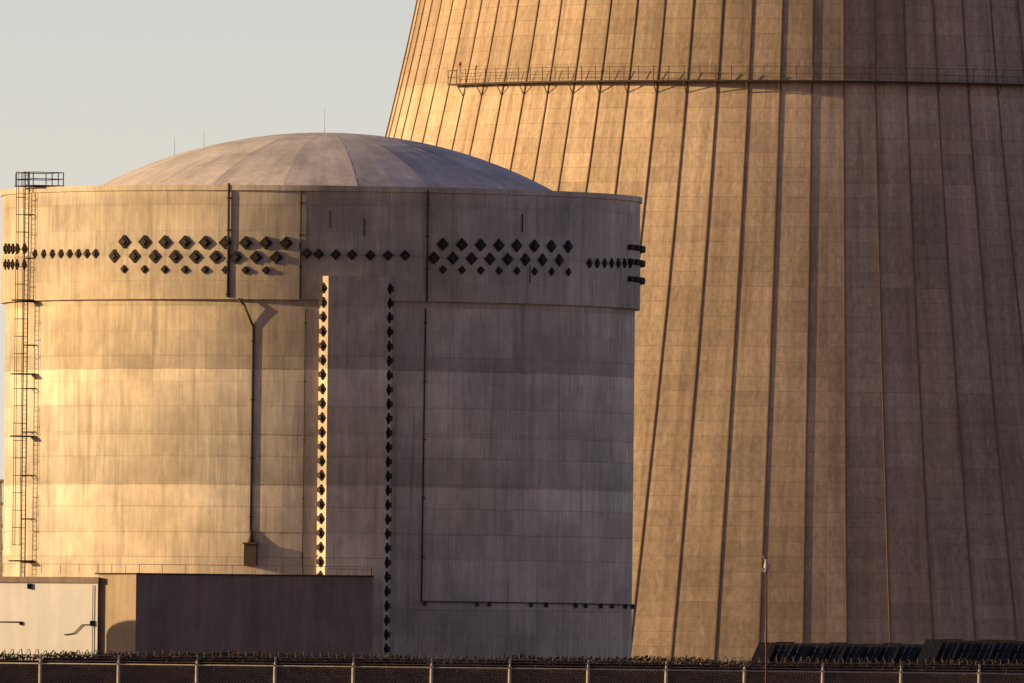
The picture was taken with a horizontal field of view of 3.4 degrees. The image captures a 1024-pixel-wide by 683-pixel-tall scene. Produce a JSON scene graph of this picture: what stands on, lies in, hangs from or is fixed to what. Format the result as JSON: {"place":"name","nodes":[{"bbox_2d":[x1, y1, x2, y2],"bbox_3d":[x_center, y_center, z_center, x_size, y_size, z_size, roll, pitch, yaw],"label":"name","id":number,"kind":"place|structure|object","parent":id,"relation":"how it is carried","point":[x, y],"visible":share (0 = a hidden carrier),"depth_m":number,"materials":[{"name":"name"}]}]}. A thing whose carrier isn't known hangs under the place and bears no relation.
{"place":"outdoors","nodes":[
{"label":"outdoors","id":0,"kind":"place"},
{"bbox_2d":[0,0,415,573],"label":"sky","id":1,"kind":"structure","parent":0,"point":[93,92],"materials":[{"name":"grey"}]},
{"label":"ground","id":2,"kind":"structure","parent":0,"visible":0},
{"bbox_2d":[0,479,3,575],"bbox_3d":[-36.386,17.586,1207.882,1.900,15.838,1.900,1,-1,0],"label":"lattice mast","id":3,"kind":"object","parent":2,"relation":"on","point":[1,527],"visible":0.5,"depth_m":1207.39,"materials":[{"name":"metal"}]},
{"bbox_2d":[0,582,97,659],"bbox_3d":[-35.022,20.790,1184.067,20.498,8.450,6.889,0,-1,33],"label":"white walls","id":4,"kind":"structure","parent":2,"relation":"on","point":[49,615],"depth_m":1177.86,"materials":[{"name":"white paint"}]},
{"bbox_2d":[0,584,94,656],"bbox_3d":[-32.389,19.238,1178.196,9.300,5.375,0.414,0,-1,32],"label":"conduit","id":5,"kind":"object","parent":4,"relation":"attached to","point":[29,586],"visible":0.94,"depth_m":1176.07,"materials":[{"name":"metal"}]},
{"bbox_2d":[0,576,98,582],"bbox_3d":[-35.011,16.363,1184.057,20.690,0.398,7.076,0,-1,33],"label":"roof edge","id":6,"kind":"object","parent":4,"relation":"on","point":[53,579],"visible":1,"depth_m":1177.59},
{"bbox_2d":[98,574,372,662],"bbox_3d":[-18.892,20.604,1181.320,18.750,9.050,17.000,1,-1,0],"label":"grey walls","id":7,"kind":"structure","parent":2,"relation":"on","point":[216,614],"depth_m":1173.73,"materials":[{"name":"grey concrete"}]},
{"bbox_2d":[95,573,373,576],"bbox_3d":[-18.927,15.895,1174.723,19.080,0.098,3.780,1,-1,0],"label":"parapet coping","id":8,"kind":"object","parent":7,"relation":"on","point":[243,574],"visible":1,"depth_m":1173.70,"materials":[{"name":"grey concrete"}]},
{"bbox_2d":[0,563,371,574],"bbox_3d":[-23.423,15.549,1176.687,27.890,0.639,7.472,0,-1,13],"label":"roof railing","id":9,"kind":"object","parent":8,"relation":"on","point":[229,565],"visible":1,"depth_m":1174.53,"materials":[{"name":"metal"}]},
{"bbox_2d":[0,185,642,663],"bbox_3d":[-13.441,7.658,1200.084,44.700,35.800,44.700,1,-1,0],"label":"cylinder wall","id":10,"kind":"structure","parent":2,"relation":"on","point":[520,465],"depth_m":1181.70,"materials":[{"name":"concrete"}]},
{"bbox_2d":[8,171,63,576],"bbox_3d":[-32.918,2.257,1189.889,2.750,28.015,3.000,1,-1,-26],"label":"caged ladder","id":11,"kind":"object","parent":10,"relation":"attached to","point":[22,388],"visible":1,"depth_m":1189.87,"materials":[{"name":"metal"}]},
{"bbox_2d":[242,529,258,564],"bbox_3d":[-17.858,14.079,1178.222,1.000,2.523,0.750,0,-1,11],"label":"electrical junction box","id":12,"kind":"object","parent":10,"relation":"attached to","point":[250,551],"visible":1,"depth_m":1177.99,"materials":[{"name":"grey metal"}]},
{"bbox_2d":[4,235,631,275],"bbox_3d":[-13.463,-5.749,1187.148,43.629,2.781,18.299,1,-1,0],"label":"ring anchor plates","id":13,"kind":"object","parent":10,"relation":"attached to","point":[144,246],"visible":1,"depth_m":1180.85,"materials":[{"name":"black metal"}]},
{"bbox_2d":[3,238,645,284],"bbox_3d":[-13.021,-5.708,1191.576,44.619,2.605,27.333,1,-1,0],"label":"ring anchor caps","id":14,"kind":"object","parent":10,"relation":"attached to","point":[472,258],"visible":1,"depth_m":1182.10,"materials":[{"name":"black metal"}]},
{"bbox_2d":[100,133,551,190],"bbox_3d":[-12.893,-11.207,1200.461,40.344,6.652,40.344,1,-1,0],"label":"dome shell","id":15,"kind":"object","parent":10,"relation":"on","point":[308,159],"visible":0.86,"depth_m":1190.04},
{"bbox_2d":[125,133,548,188],"bbox_3d":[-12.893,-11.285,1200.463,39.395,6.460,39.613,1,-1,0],"label":"dome seams","id":16,"kind":"object","parent":15,"relation":"attached to","point":[347,154],"visible":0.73,"depth_m":1195.32,"materials":[{"name":"grey metal"}]},
{"bbox_2d":[225,183,634,608],"bbox_3d":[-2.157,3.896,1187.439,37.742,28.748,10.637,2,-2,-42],"label":"wall pipes","id":17,"kind":"object","parent":10,"relation":"attached to","point":[227,294],"depth_m":1178.84,"materials":[{"name":"grey metal"}]},
{"bbox_2d":[316,276,391,660],"bbox_3d":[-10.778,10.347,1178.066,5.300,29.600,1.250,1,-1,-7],"label":"tendon buttress","id":18,"kind":"structure","parent":2,"relation":"on","point":[355,396],"depth_m":1177.55,"materials":[{"name":"concrete"}]},
{"bbox_2d":[316,285,393,651],"bbox_3d":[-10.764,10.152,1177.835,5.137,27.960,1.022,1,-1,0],"label":"buttress anchor caps","id":19,"kind":"object","parent":18,"relation":"attached to","point":[320,446],"visible":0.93,"depth_m":1177.80,"materials":[{"name":"black metal"}]},
{"bbox_2d":[318,282,391,654],"bbox_3d":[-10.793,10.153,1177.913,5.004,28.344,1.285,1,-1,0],"label":"buttress anchor plates","id":20,"kind":"object","parent":18,"relation":"attached to","point":[323,447],"visible":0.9,"depth_m":1177.81,"materials":[{"name":"metal"}]},
{"bbox_2d":[0,649,1023,682],"bbox_3d":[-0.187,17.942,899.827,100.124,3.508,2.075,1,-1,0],"label":"hedge","id":21,"kind":"object","parent":2,"relation":"on","point":[633,665],"visible":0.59,"depth_m":899.27,"materials":[{"name":"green plant"}]},
{"bbox_2d":[0,649,1023,682],"bbox_3d":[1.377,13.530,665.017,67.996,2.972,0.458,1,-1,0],"label":"chain link fence","id":22,"kind":"object","parent":2,"relation":"on","point":[275,666],"visible":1,"depth_m":664.95,"materials":[{"name":"metal"}]},
{"bbox_2d":[385,0,1023,666],"bbox_3d":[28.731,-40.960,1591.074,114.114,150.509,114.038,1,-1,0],"label":"cooling tower","id":23,"kind":"structure","parent":2,"relation":"on","point":[829,370],"depth_m":1548.06,"materials":[{"name":"concrete"}]},
{"bbox_2d":[761,556,769,682],"bbox_3d":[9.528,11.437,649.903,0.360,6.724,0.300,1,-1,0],"label":"floodlight post","id":24,"kind":"object","parent":2,"relation":"on","point":[766,568],"visible":1,"depth_m":649.88,"materials":[{"name":"metal"}]},
{"bbox_2d":[752,639,1023,667],"bbox_3d":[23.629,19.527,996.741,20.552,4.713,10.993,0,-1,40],"label":"solar panel array","id":25,"kind":"object","parent":2,"relation":"on","point":[931,648],"visible":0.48,"depth_m":1000.86,"materials":[{"name":"black glass"}]}
]}

